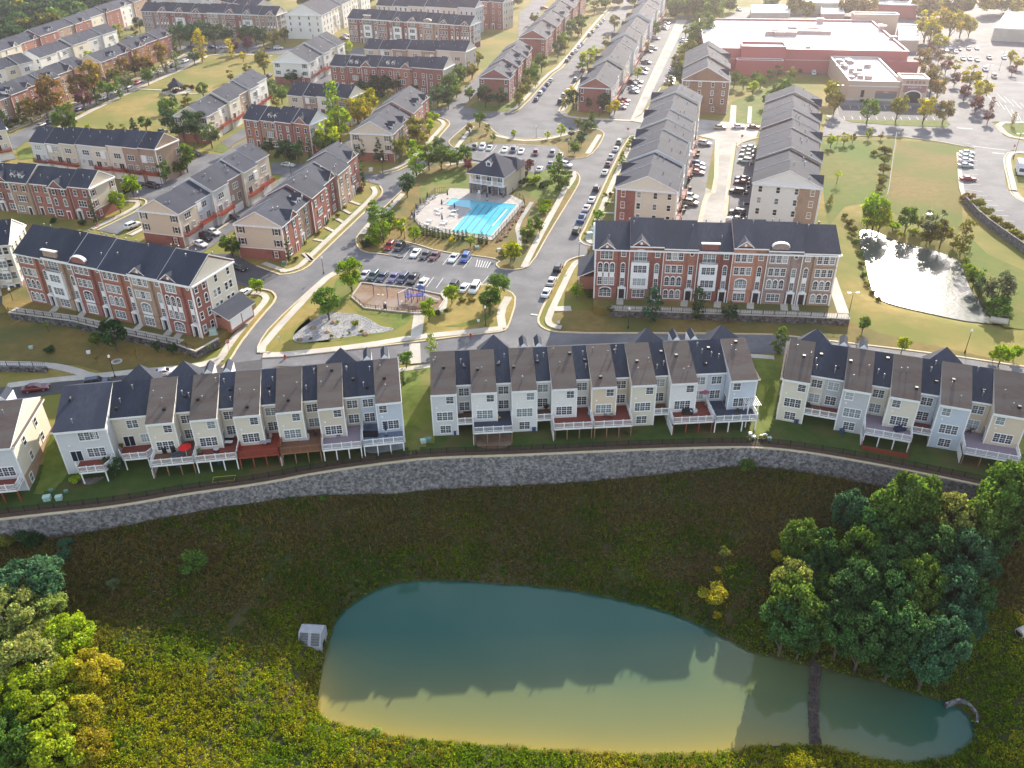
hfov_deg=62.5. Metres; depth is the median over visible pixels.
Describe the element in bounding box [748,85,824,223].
townhouse row
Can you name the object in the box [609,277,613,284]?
window
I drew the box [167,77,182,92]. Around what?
gazebo
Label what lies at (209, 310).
window
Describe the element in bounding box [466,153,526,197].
pool house
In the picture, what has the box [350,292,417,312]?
playground fence
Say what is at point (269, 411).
window
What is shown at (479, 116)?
tree
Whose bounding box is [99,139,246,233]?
road
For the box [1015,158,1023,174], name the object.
box truck
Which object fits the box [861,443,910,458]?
garden fence
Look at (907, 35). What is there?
shop
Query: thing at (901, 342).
tree
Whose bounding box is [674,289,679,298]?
window
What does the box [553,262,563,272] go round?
parked car
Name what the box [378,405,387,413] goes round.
window
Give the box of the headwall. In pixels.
[944,698,978,724]
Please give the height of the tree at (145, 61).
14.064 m
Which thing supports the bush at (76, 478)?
on the yard lawn at (136, 477)
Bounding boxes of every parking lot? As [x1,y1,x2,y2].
[360,257,487,292]
[384,240,409,256]
[457,143,563,173]
[609,18,675,119]
[643,19,694,110]
[682,140,713,219]
[728,141,755,218]
[730,7,1023,233]
[838,105,947,119]
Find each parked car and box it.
[21,382,49,393]
[35,123,46,126]
[74,107,83,110]
[83,375,109,382]
[123,221,140,229]
[145,181,160,188]
[156,367,174,375]
[192,239,208,247]
[193,150,201,156]
[198,231,213,241]
[206,227,220,235]
[229,213,239,220]
[233,262,247,271]
[240,288,252,294]
[273,45,282,49]
[280,161,294,167]
[358,270,370,280]
[366,269,379,280]
[376,271,388,282]
[384,239,395,250]
[387,272,399,282]
[393,240,405,250]
[396,271,409,283]
[409,248,420,257]
[417,277,429,286]
[419,250,430,259]
[428,251,440,260]
[448,253,459,262]
[449,279,459,291]
[458,283,470,292]
[459,251,470,262]
[471,142,477,149]
[479,142,485,149]
[486,145,492,150]
[501,146,507,152]
[510,145,516,152]
[518,148,524,153]
[532,148,538,155]
[536,166,543,171]
[541,287,551,297]
[546,276,556,286]
[549,149,555,156]
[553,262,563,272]
[560,160,572,167]
[571,226,580,234]
[582,204,590,211]
[588,196,595,202]
[592,184,599,191]
[601,169,608,174]
[604,161,611,166]
[608,154,614,159]
[613,146,618,151]
[616,138,621,144]
[627,79,636,83]
[627,85,638,89]
[628,89,638,93]
[682,197,699,205]
[686,192,698,199]
[691,160,705,165]
[692,164,705,170]
[692,168,705,174]
[697,139,711,145]
[713,124,726,129]
[726,215,744,219]
[728,207,745,214]
[729,187,745,194]
[731,124,744,128]
[733,179,749,184]
[734,175,750,180]
[737,157,752,163]
[739,152,753,157]
[740,148,754,152]
[741,144,756,149]
[747,124,759,128]
[957,162,974,167]
[958,153,974,158]
[958,157,974,162]
[959,149,975,154]
[959,175,976,181]
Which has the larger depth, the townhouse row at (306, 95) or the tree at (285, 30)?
the tree at (285, 30)
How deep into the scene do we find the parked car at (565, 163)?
268.10 m
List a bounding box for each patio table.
[225,434,234,439]
[259,439,270,445]
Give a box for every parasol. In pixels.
[178,443,190,456]
[699,390,709,394]
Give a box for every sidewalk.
[0,356,223,376]
[6,374,90,387]
[7,54,185,130]
[11,308,183,342]
[60,54,270,126]
[90,200,140,229]
[128,228,142,235]
[137,88,198,93]
[215,291,269,365]
[257,270,341,351]
[262,262,288,272]
[262,326,502,357]
[280,186,377,272]
[302,253,314,260]
[332,217,343,222]
[360,193,404,233]
[379,119,445,172]
[399,364,429,371]
[410,312,424,338]
[439,293,446,311]
[455,126,474,146]
[492,129,578,140]
[497,296,511,327]
[505,7,610,112]
[515,202,533,247]
[521,186,566,266]
[545,260,577,328]
[553,306,571,311]
[560,111,629,120]
[561,71,587,110]
[564,171,576,188]
[585,137,635,243]
[586,134,600,153]
[611,305,849,317]
[632,21,677,120]
[699,141,718,221]
[723,144,733,218]
[729,105,735,123]
[747,106,751,123]
[751,354,773,358]
[832,277,848,313]
[958,153,964,192]
[997,122,1023,138]
[1005,152,1023,200]
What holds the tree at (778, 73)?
on the ground at (922, 326)
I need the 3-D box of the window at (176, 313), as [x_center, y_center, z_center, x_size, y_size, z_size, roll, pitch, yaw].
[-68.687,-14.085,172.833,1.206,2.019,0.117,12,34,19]
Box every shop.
[750,4,789,18]
[790,0,844,13]
[827,56,929,102]
[868,0,917,18]
[896,24,918,51]
[991,12,1023,41]
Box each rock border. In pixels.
[410,193,437,218]
[496,205,525,241]
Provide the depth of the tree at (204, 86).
346.47 m
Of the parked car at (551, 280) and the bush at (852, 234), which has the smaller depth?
the parked car at (551, 280)
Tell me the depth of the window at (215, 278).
173.51 m
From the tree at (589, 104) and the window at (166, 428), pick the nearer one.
the window at (166, 428)
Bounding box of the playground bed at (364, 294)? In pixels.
[353,282,442,311]
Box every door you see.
[0,152,14,160]
[0,200,8,210]
[27,206,33,214]
[39,206,45,214]
[47,292,56,305]
[66,210,72,218]
[69,450,84,461]
[74,298,84,311]
[76,208,84,219]
[88,159,93,166]
[102,303,112,317]
[116,172,127,178]
[122,435,136,446]
[128,164,133,171]
[131,174,143,181]
[131,310,140,324]
[147,175,160,183]
[160,316,170,330]
[184,224,189,232]
[188,231,198,244]
[191,322,200,337]
[203,221,213,231]
[206,209,211,217]
[218,204,222,212]
[221,211,230,223]
[223,125,228,133]
[230,314,241,329]
[234,201,243,212]
[235,118,241,126]
[237,190,241,199]
[241,306,252,321]
[251,193,260,203]
[263,184,271,194]
[300,232,304,244]
[351,185,355,196]
[498,187,501,194]
[617,285,625,298]
[683,287,692,300]
[717,288,726,301]
[723,392,726,405]
[750,289,760,303]
[784,290,794,303]
[796,290,806,304]
[981,426,985,439]
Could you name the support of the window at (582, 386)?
in the townhouse at (569, 386)
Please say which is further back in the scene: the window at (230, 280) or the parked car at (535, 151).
the parked car at (535, 151)
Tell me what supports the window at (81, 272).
in the apartment block at (182, 291)
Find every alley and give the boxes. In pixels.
[633,114,760,222]
[634,19,686,117]
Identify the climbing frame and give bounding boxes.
[404,284,439,302]
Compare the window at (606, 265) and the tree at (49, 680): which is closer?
the tree at (49, 680)
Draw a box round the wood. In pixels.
[0,0,1023,38]
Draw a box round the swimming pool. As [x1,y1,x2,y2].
[443,198,517,236]
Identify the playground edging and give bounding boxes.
[351,282,444,313]
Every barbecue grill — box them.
[161,447,168,453]
[170,446,177,452]
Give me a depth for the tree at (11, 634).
114.76 m
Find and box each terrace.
[2,223,255,350]
[161,88,191,94]
[415,188,523,239]
[587,247,848,325]
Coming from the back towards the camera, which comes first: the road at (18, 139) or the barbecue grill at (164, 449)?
the road at (18, 139)
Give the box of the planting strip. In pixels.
[0,440,990,516]
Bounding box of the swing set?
[373,284,387,296]
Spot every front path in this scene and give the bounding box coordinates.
[49,305,59,311]
[76,311,85,317]
[133,324,143,329]
[163,329,171,335]
[171,333,182,339]
[616,298,622,304]
[680,300,687,306]
[714,301,720,307]
[747,302,753,308]
[780,303,787,310]
[791,303,798,310]
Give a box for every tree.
[0,109,12,127]
[0,554,65,610]
[0,583,41,634]
[0,623,43,649]
[0,628,19,667]
[0,629,60,688]
[0,662,40,717]
[0,700,13,735]
[0,708,35,765]
[0,726,58,767]
[14,102,28,123]
[15,687,76,738]
[16,617,52,638]
[17,97,37,122]
[20,587,68,622]
[25,717,86,767]
[29,637,72,664]
[33,652,88,699]
[34,72,65,111]
[34,96,53,116]
[34,106,41,117]
[42,320,48,331]
[42,610,96,657]
[47,102,76,127]
[52,690,103,739]
[57,681,93,720]
[59,646,124,697]
[61,102,74,114]
[61,725,114,767]
[65,73,89,94]
[72,87,92,110]
[74,59,103,95]
[87,195,98,223]
[87,332,100,346]
[88,90,100,104]
[95,318,126,351]
[96,81,115,100]
[101,456,122,475]
[104,64,121,83]
[106,122,114,129]
[107,189,125,212]
[112,23,122,36]
[112,75,123,98]
[114,56,131,78]
[117,70,134,91]
[120,173,141,197]
[129,117,138,129]
[130,26,138,35]
[131,17,143,32]
[131,48,154,73]
[131,63,140,76]
[137,116,151,130]
[140,68,154,85]
[150,42,168,66]
[150,340,160,351]
[151,65,161,76]
[155,159,170,180]
[157,96,178,125]
[158,108,173,132]
[159,55,168,73]
[165,341,177,354]
[168,21,184,48]
[168,94,177,108]
[170,26,179,55]
[170,51,179,69]
[170,116,184,142]
[172,161,177,171]
[175,158,186,175]
[178,23,198,49]
[178,142,196,172]
[179,109,205,145]
[180,100,186,107]
[181,92,191,105]
[188,49,199,63]
[191,27,207,61]
[193,19,206,39]
[194,82,207,95]
[198,121,219,147]
[202,22,221,49]
[216,22,233,45]
[218,232,239,256]
[224,38,234,58]
[225,70,233,80]
[230,38,238,53]
[233,24,248,41]
[238,51,246,61]
[241,35,252,51]
[242,63,251,70]
[247,25,260,45]
[248,278,262,292]
[253,280,263,291]
[254,50,270,74]
[255,27,266,45]
[259,137,273,156]
[266,28,280,45]
[266,78,276,99]
[271,96,279,106]
[273,85,287,103]
[274,139,292,161]
[279,28,288,42]
[284,69,296,84]
[284,236,292,262]
[287,140,303,163]
[306,134,312,158]
[311,286,340,319]
[312,131,327,148]
[313,119,340,145]
[322,80,340,125]
[324,136,337,147]
[325,105,350,141]
[334,256,362,291]
[343,94,366,125]
[344,40,352,54]
[354,104,371,120]
[355,140,364,158]
[359,160,366,186]
[362,87,377,114]
[365,205,381,237]
[367,198,381,222]
[368,74,379,91]
[370,219,391,242]
[372,137,384,160]
[380,74,391,90]
[380,205,394,218]
[381,216,394,231]
[385,88,394,97]
[389,135,406,162]
[391,76,402,86]
[392,218,406,235]
[397,172,416,197]
[397,350,412,367]
[400,368,405,383]
[404,135,412,153]
[406,116,427,145]
[406,139,426,175]
[407,226,420,241]
[417,140,428,151]
[417,142,437,169]
[419,297,435,320]
[424,118,434,134]
[424,333,437,354]
[426,111,439,120]
[428,84,445,107]
[429,94,433,117]
[432,135,445,147]
[433,145,450,169]
[440,71,459,97]
[440,88,453,108]
[442,284,459,303]
[445,145,455,165]
[448,147,463,167]
[448,235,454,243]
[452,65,467,86]
[453,85,461,97]
[456,230,460,240]
[457,143,471,158]
[463,158,472,170]
[464,85,474,100]
[464,232,475,246]
[465,123,473,133]
[466,62,477,76]
[473,112,486,126]
[476,50,483,66]
[476,84,492,107]
[477,286,500,314]
[486,274,510,295]
[490,86,507,108]
[503,240,520,261]
[507,242,522,260]
[513,91,523,103]
[515,81,528,98]
[518,222,535,242]
[520,74,531,87]
[522,62,538,77]
[522,158,533,171]
[527,216,540,227]
[529,12,538,20]
[531,76,539,86]
[534,52,547,72]
[534,220,543,232]
[544,130,550,138]
[545,152,569,190]
[546,165,553,173]
[552,42,565,54]
[556,30,568,43]
[556,123,565,135]
[561,98,568,107]
[562,40,569,49]
[564,85,574,99]
[565,19,576,34]
[565,89,579,109]
[566,31,572,42]
[568,127,574,135]
[570,140,579,153]
[570,283,583,298]
[574,28,581,35]
[575,14,588,34]
[576,131,587,144]
[577,119,592,131]
[579,48,595,69]
[579,59,586,67]
[584,98,592,106]
[587,110,596,128]
[591,1,599,12]
[592,45,599,59]
[592,209,604,219]
[596,92,611,112]
[600,0,610,10]
[601,35,608,47]
[605,104,611,112]
[609,14,620,30]
[610,99,619,113]
[618,150,625,163]
[633,67,641,76]
[641,286,663,322]
[653,20,661,35]
[665,76,673,86]
[672,65,683,81]
[682,25,688,36]
[691,285,707,320]
[718,545,730,560]
[720,300,738,322]
[731,70,740,86]
[739,76,747,88]
[748,80,759,94]
[750,71,759,79]
[755,73,765,87]
[759,593,813,656]
[762,91,768,102]
[764,571,823,629]
[766,70,774,81]
[769,83,782,93]
[769,326,789,354]
[770,556,812,601]
[773,65,783,75]
[777,76,792,88]
[778,517,824,560]
[784,66,796,77]
[788,616,820,660]
[797,550,829,572]
[802,527,840,571]
[803,610,839,643]
[809,573,828,598]
[812,570,836,603]
[816,589,857,630]
[818,608,860,661]
[824,79,840,94]
[825,94,830,106]
[826,133,837,146]
[826,194,832,204]
[828,92,845,114]
[828,552,862,592]
[830,487,869,537]
[831,594,866,625]
[833,170,842,183]
[833,556,880,611]
[839,524,883,562]
[840,132,850,144]
[840,610,889,671]
[849,505,892,541]
[850,133,856,142]
[857,595,901,643]
[858,316,870,331]
[859,98,880,121]
[860,212,874,229]
[861,191,891,230]
[862,544,908,594]
[865,128,873,137]
[869,479,918,536]
[870,206,893,233]
[873,634,923,682]
[877,568,917,610]
[878,527,926,569]
[886,600,935,657]
[889,469,944,528]
[890,94,909,121]
[896,337,912,352]
[897,206,918,232]
[899,553,950,602]
[900,586,946,624]
[903,632,956,691]
[912,520,961,570]
[913,9,940,41]
[913,47,933,72]
[916,216,925,227]
[917,96,937,123]
[919,208,948,242]
[920,61,935,73]
[921,613,973,671]
[923,21,943,44]
[925,66,944,96]
[926,594,973,632]
[927,41,935,50]
[929,491,980,530]
[930,562,979,615]
[931,220,955,248]
[932,7,951,26]
[932,33,950,52]
[932,77,948,98]
[933,100,956,123]
[934,48,945,62]
[940,59,953,73]
[940,527,997,588]
[943,9,964,37]
[945,51,955,60]
[947,626,976,660]
[949,72,961,86]
[950,600,989,641]
[951,59,961,72]
[953,217,977,254]
[956,13,972,37]
[956,491,1012,539]
[958,576,998,616]
[959,84,972,100]
[960,64,984,90]
[966,18,977,36]
[966,266,987,288]
[968,549,1003,579]
[970,95,984,113]
[973,79,995,98]
[973,275,987,297]
[975,458,1023,526]
[981,274,1018,307]
[981,524,1014,559]
[982,109,994,122]
[984,296,1011,316]
[988,97,996,110]
[991,344,1016,366]
[998,270,1016,294]
[1002,491,1023,546]
[1007,50,1017,63]
[1008,65,1017,75]
[1010,112,1017,125]
[1012,56,1023,69]
[1012,345,1023,359]
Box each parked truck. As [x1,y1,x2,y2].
[156,128,167,132]
[406,272,419,284]
[576,213,586,222]
[618,97,629,101]
[640,59,651,63]
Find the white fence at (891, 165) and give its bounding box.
[886,132,896,198]
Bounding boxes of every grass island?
[261,268,514,351]
[357,158,578,268]
[449,122,603,157]
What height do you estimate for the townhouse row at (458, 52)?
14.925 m
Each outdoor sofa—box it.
[170,451,183,459]
[298,433,309,440]
[363,431,377,436]
[682,408,692,414]
[893,425,906,432]
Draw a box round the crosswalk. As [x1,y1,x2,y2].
[409,343,420,363]
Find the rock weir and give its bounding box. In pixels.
[808,661,821,749]
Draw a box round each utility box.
[42,494,51,501]
[54,494,62,500]
[208,327,217,335]
[420,438,425,443]
[425,436,430,441]
[585,231,592,237]
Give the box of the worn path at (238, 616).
[209,555,292,678]
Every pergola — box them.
[743,396,761,427]
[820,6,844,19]
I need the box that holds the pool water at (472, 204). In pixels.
[445,198,515,234]
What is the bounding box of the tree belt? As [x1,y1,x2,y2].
[671,0,726,72]
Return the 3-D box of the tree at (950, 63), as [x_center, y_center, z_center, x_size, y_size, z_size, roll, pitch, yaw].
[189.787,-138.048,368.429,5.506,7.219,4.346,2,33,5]
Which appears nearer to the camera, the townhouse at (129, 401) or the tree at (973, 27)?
the townhouse at (129, 401)
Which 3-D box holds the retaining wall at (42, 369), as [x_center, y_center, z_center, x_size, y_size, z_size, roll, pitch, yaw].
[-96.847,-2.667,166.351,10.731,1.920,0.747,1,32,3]
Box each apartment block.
[0,219,26,295]
[12,223,254,337]
[140,2,287,38]
[285,0,370,38]
[347,9,480,47]
[375,0,483,32]
[480,0,513,29]
[577,215,842,305]
[681,41,730,113]
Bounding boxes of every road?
[0,359,261,397]
[9,46,255,148]
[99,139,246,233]
[119,179,178,193]
[178,43,261,51]
[183,162,303,252]
[211,253,277,287]
[221,128,245,147]
[231,0,1023,372]
[262,47,294,53]
[271,138,351,174]
[315,74,331,83]
[348,47,364,55]
[665,7,750,18]
[853,10,1002,20]
[950,0,1023,11]
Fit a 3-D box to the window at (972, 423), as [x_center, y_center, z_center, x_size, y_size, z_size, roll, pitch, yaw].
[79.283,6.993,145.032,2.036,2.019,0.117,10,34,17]
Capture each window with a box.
[0,258,8,270]
[0,261,7,268]
[0,466,17,477]
[1,247,9,254]
[2,270,12,282]
[2,273,12,280]
[6,193,12,199]
[6,259,14,266]
[9,203,16,209]
[10,271,18,278]
[11,185,17,190]
[16,195,28,202]
[18,205,25,211]
[20,185,27,191]
[21,435,27,447]
[22,267,28,275]
[26,278,32,287]
[27,257,33,264]
[27,268,33,276]
[29,449,34,461]
[29,470,34,483]
[31,279,37,288]
[31,291,37,300]
[32,186,39,191]
[32,269,37,277]
[33,416,38,427]
[34,145,41,150]
[35,196,42,202]
[35,292,41,301]
[36,280,41,289]
[39,430,44,441]
[40,293,46,302]
[41,186,47,192]
[42,269,48,280]
[45,197,50,203]
[46,145,52,152]
[46,271,70,299]
[47,207,54,213]
[47,261,59,271]
[49,188,56,194]
[49,274,61,283]
[52,146,58,151]
[53,286,65,296]
[57,209,63,215]
[59,190,66,195]
[59,298,70,307]
[63,198,68,206]
[64,148,71,153]
[70,275,75,285]
[71,189,78,195]
[73,266,78,273]
[76,200,88,207]
[76,432,96,441]
[77,278,82,286]
[78,267,83,274]
[81,190,87,196]
[82,149,89,155]
[82,279,87,287]
[83,268,88,275]
[83,290,94,301]
[86,211,92,217]
[86,446,107,457]
[87,280,92,288]
[87,304,98,313]
[88,431,99,439]
[90,189,95,196]
[93,199,99,206]
[98,282,104,291]
[100,151,106,158]
[102,272,107,279]
[102,296,108,304]
[105,283,111,292]
[107,273,112,280]
[109,180,114,186]
[109,295,115,305]
[110,284,116,293]
[112,274,118,281]
[113,153,120,158]
[114,296,120,306]
[115,285,121,294]
[115,310,127,319]
[119,297,125,307]
[125,419,139,428]
[127,155,134,160]
[127,286,133,297]
[131,277,137,285]
[131,302,136,309]
[134,289,140,298]
[136,278,142,286]
[139,212,147,218]
[139,433,149,442]
[140,291,146,299]
[141,155,147,162]
[141,302,152,313]
[142,223,149,229]
[142,279,147,287]
[144,316,156,326]
[145,292,151,300]
[146,156,153,162]
[155,440,175,451]
[157,292,163,303]
[161,308,166,316]
[162,425,173,433]
[164,284,176,293]
[165,294,171,305]
[168,309,174,318]
[170,216,177,222]
[170,295,176,306]
[173,227,180,233]
[174,311,179,319]
[174,321,186,332]
[176,18,185,24]
[176,297,182,308]
[179,312,185,320]
[179,414,189,423]
[183,429,193,438]
[184,210,191,219]
[188,300,193,309]
[191,314,197,323]
[193,286,198,294]
[196,201,202,211]
[196,296,201,307]
[199,311,204,320]
[199,436,218,446]
[200,118,205,123]
[201,199,206,207]
[201,281,206,289]
[202,324,207,333]
[204,292,208,302]
[206,421,216,429]
[207,306,212,315]
[210,319,215,326]
[212,288,217,298]
[213,274,217,282]
[217,286,221,295]
[218,191,223,199]
[222,411,232,420]
[224,281,228,290]
[225,267,229,275]
[226,425,235,434]
[228,278,232,287]
[232,181,237,189]
[236,226,244,232]
[239,237,246,244]
[241,432,260,443]
[243,20,252,25]
[248,173,253,181]
[249,417,258,425]
[253,170,258,179]
[261,164,266,172]
[264,407,274,416]
[266,132,274,137]
[267,421,277,431]
[272,229,280,235]
[272,251,280,257]
[274,240,282,246]
[283,428,302,439]
[284,224,288,233]
[291,413,300,421]
[305,97,309,103]
[305,403,316,412]
[308,417,319,427]
[317,206,323,216]
[324,425,342,435]
[332,409,341,417]
[346,399,357,408]
[348,413,359,423]
[351,174,356,182]
[352,134,358,139]
[362,398,373,407]
[363,25,372,37]
[364,412,375,422]
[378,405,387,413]
[382,419,399,429]
[384,136,390,141]
[385,145,390,150]
[393,27,401,39]
[408,28,416,39]
[436,411,453,421]
[440,425,451,433]
[445,396,453,404]
[458,387,469,396]
[459,401,469,410]
[476,409,493,419]
[486,394,494,402]
[498,386,508,394]
[498,399,508,409]
[516,407,532,417]
[519,421,529,429]
[526,392,534,400]
[537,384,547,392]
[537,398,547,407]
[555,406,571,415]
[566,391,574,398]
[577,382,587,390]
[577,396,586,405]
[595,404,611,413]
[597,262,602,272]
[597,276,601,284]
[599,286,610,296]
[600,252,612,259]
[603,262,608,272]
[603,276,607,284]
[606,389,614,396]
[609,262,614,272]
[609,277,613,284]
[616,380,626,388]
[616,394,625,403]
[619,277,624,285]
[620,262,625,272]
[630,263,648,288]
[631,289,644,297]
[632,278,645,285]
[633,265,646,273]
[634,249,647,260]
[634,402,650,411]
[635,415,646,423]
[645,387,653,394]
[652,204,656,210]
[653,192,657,199]
[653,278,657,285]
[654,263,658,273]
[656,378,665,386]
[656,392,663,401]
[662,289,667,298]
[663,276,668,285]
[665,265,670,272]
[666,205,670,211]
[666,253,671,260]
[667,194,671,200]
[668,289,673,298]
[669,276,675,285]
[671,265,676,273]
[672,253,677,260]
[673,400,690,409]
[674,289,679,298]
[675,276,681,285]
[677,265,682,273]
[678,253,683,260]
[686,280,691,287]
[686,385,694,392]
[688,266,692,274]
[696,390,703,399]
[697,264,717,290]
[697,376,705,384]
[698,291,711,299]
[699,280,713,287]
[701,267,715,275]
[702,254,715,262]
[709,389,720,398]
[710,376,722,384]
[720,281,725,288]
[722,265,727,275]
[723,254,728,259]
[732,293,744,301]
[732,383,741,390]
[732,397,749,406]
[733,267,738,274]
[733,278,746,288]
[735,255,740,261]
[739,267,745,275]
[741,255,746,262]
[745,267,751,275]
[747,255,753,262]
[754,282,759,289]
[756,197,760,203]
[756,266,761,276]
[758,185,762,192]
[758,255,763,260]
[765,279,771,288]
[765,293,779,301]
[767,268,773,276]
[769,256,775,263]
[771,279,777,288]
[772,209,776,215]
[773,198,778,204]
[773,268,779,276]
[775,187,780,193]
[775,256,781,263]
[777,279,783,289]
[779,268,786,276]
[782,256,788,263]
[783,397,801,408]
[783,411,795,420]
[788,283,793,290]
[790,269,796,277]
[794,188,798,195]
[796,384,806,392]
[800,283,805,290]
[802,267,808,278]
[807,392,819,403]
[809,294,815,303]
[810,378,823,388]
[811,280,817,290]
[814,269,820,277]
[815,294,821,303]
[816,257,822,264]
[817,280,823,290]
[820,269,826,277]
[821,294,827,303]
[822,257,829,264]
[823,281,830,290]
[823,395,836,406]
[826,269,832,277]
[827,381,839,391]
[829,257,835,264]
[842,407,861,418]
[842,421,855,431]
[844,391,854,400]
[867,402,881,413]
[871,388,885,398]
[874,91,896,98]
[888,415,908,427]
[891,399,901,408]
[906,92,920,102]
[915,410,929,421]
[920,396,933,406]
[936,437,951,447]
[937,423,959,435]
[940,407,951,416]
[966,419,980,430]
[971,404,985,415]
[991,432,1013,444]
[994,416,1006,425]
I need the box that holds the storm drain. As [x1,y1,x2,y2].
[111,359,121,363]
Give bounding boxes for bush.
[0,535,18,546]
[8,117,18,123]
[13,529,45,548]
[43,345,54,352]
[49,217,56,222]
[54,546,71,560]
[55,537,74,547]
[68,474,82,483]
[77,219,86,225]
[105,578,120,590]
[177,548,208,574]
[286,154,295,159]
[319,494,327,500]
[353,81,363,88]
[360,82,376,90]
[360,238,371,247]
[369,236,380,245]
[370,726,381,737]
[372,82,383,91]
[375,91,385,97]
[381,81,395,89]
[419,136,428,141]
[498,249,507,255]
[518,177,529,185]
[527,174,541,184]
[538,180,548,188]
[538,205,548,212]
[539,199,553,206]
[586,292,592,297]
[696,580,728,604]
[712,611,721,618]
[714,565,722,574]
[739,459,755,471]
[770,549,781,558]
[774,551,783,562]
[845,218,855,225]
[847,231,855,236]
[849,225,858,230]
[860,271,867,276]
[863,281,870,287]
[875,185,884,192]
[877,146,892,153]
[877,176,887,184]
[878,166,890,172]
[880,155,890,162]
[888,221,900,229]
[896,232,906,236]
[907,228,919,235]
[919,230,932,241]
[949,242,958,247]
[959,192,976,199]
[963,264,973,270]
[969,197,986,206]
[976,206,994,214]
[988,214,1003,222]
[997,221,1014,229]
[1008,228,1021,235]
[1015,234,1023,240]
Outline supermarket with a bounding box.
[699,12,918,75]
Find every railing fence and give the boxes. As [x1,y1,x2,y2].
[0,361,45,366]
[7,307,194,349]
[610,305,850,317]
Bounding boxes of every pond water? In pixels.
[317,581,975,764]
[859,230,995,323]
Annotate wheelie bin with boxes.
[839,428,844,433]
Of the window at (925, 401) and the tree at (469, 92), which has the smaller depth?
the window at (925, 401)
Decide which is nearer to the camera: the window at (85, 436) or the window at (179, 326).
the window at (85, 436)
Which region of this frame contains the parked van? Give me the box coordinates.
[468,279,480,293]
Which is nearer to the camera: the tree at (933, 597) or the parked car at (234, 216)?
the tree at (933, 597)
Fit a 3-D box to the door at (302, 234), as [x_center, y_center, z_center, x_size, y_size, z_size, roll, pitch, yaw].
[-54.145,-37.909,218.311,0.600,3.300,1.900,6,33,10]
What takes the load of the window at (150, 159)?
in the townhouse row at (119, 153)
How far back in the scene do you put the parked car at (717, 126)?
302.16 m
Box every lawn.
[0,312,224,371]
[0,411,1023,510]
[17,148,34,159]
[33,434,67,493]
[75,55,273,130]
[206,143,231,152]
[291,310,411,343]
[304,244,318,250]
[333,275,358,307]
[401,363,434,453]
[419,168,468,198]
[445,311,493,326]
[468,100,517,110]
[513,170,576,202]
[552,308,1020,364]
[557,265,592,305]
[731,83,773,124]
[746,353,783,439]
[821,140,894,223]
[847,120,949,126]
[888,141,962,236]
[963,233,1023,329]
[993,123,1023,137]
[1011,434,1023,481]
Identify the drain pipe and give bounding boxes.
[989,316,1008,324]
[1015,625,1023,637]
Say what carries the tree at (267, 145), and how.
on the ground at (922, 326)
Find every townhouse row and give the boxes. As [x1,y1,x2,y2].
[0,0,146,57]
[0,53,35,83]
[0,56,92,120]
[0,117,15,160]
[0,162,121,220]
[23,23,118,70]
[28,126,184,183]
[81,27,174,83]
[136,142,274,247]
[151,0,220,3]
[173,69,271,142]
[220,0,273,5]
[232,141,360,261]
[242,104,328,153]
[272,31,344,83]
[287,81,364,125]
[329,54,455,94]
[349,85,428,161]
[363,38,476,76]
[478,40,532,101]
[518,0,585,57]
[578,0,666,112]
[614,83,702,220]
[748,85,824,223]
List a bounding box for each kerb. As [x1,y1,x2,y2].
[9,55,187,131]
[58,53,273,126]
[97,198,146,230]
[184,219,232,248]
[221,288,276,367]
[257,265,279,274]
[257,268,515,353]
[280,185,382,274]
[355,161,579,269]
[384,117,449,173]
[448,121,604,158]
[512,9,611,112]
[537,255,584,332]
[558,72,582,110]
[558,111,625,120]
[559,331,1023,366]
[579,135,634,245]
[631,21,676,120]
[698,141,716,221]
[725,143,735,218]
[823,135,965,146]
[956,152,962,194]
[995,121,1023,139]
[1003,151,1023,201]
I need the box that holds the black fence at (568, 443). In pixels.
[1,437,988,513]
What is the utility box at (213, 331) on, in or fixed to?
on the terrace at (21, 297)
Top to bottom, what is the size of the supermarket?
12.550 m
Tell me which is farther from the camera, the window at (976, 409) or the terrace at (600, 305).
the terrace at (600, 305)
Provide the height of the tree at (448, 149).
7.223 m
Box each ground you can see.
[0,0,1023,517]
[0,467,1023,767]
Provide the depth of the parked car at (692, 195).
242.21 m
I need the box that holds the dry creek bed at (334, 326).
[293,313,393,341]
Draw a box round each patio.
[80,476,104,484]
[363,443,405,452]
[476,433,511,448]
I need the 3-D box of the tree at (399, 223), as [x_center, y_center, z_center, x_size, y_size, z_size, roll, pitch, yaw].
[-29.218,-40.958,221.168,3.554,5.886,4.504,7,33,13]
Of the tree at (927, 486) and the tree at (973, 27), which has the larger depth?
the tree at (973, 27)
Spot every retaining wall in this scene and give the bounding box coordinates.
[0,366,47,372]
[0,446,1000,542]
[8,311,219,357]
[610,309,849,325]
[963,196,1023,252]
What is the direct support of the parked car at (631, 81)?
on the parking lot at (663, 35)
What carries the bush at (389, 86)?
on the ground at (922, 326)
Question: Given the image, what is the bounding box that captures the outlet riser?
[298,624,327,651]
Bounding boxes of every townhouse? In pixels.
[0,386,50,502]
[50,380,121,483]
[109,364,165,469]
[145,361,204,477]
[189,358,240,472]
[232,367,280,468]
[275,364,322,465]
[317,348,362,460]
[356,346,405,455]
[430,350,472,435]
[469,334,512,443]
[508,334,551,431]
[546,345,593,440]
[582,343,632,437]
[624,328,668,425]
[662,327,714,434]
[698,325,760,432]
[776,328,831,423]
[819,334,874,433]
[860,351,922,452]
[912,347,972,450]
[957,366,1023,467]
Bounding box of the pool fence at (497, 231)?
[411,187,524,240]
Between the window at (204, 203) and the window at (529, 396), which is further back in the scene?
the window at (204, 203)
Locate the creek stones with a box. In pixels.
[294,313,392,341]
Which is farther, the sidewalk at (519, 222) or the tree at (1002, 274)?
the sidewalk at (519, 222)

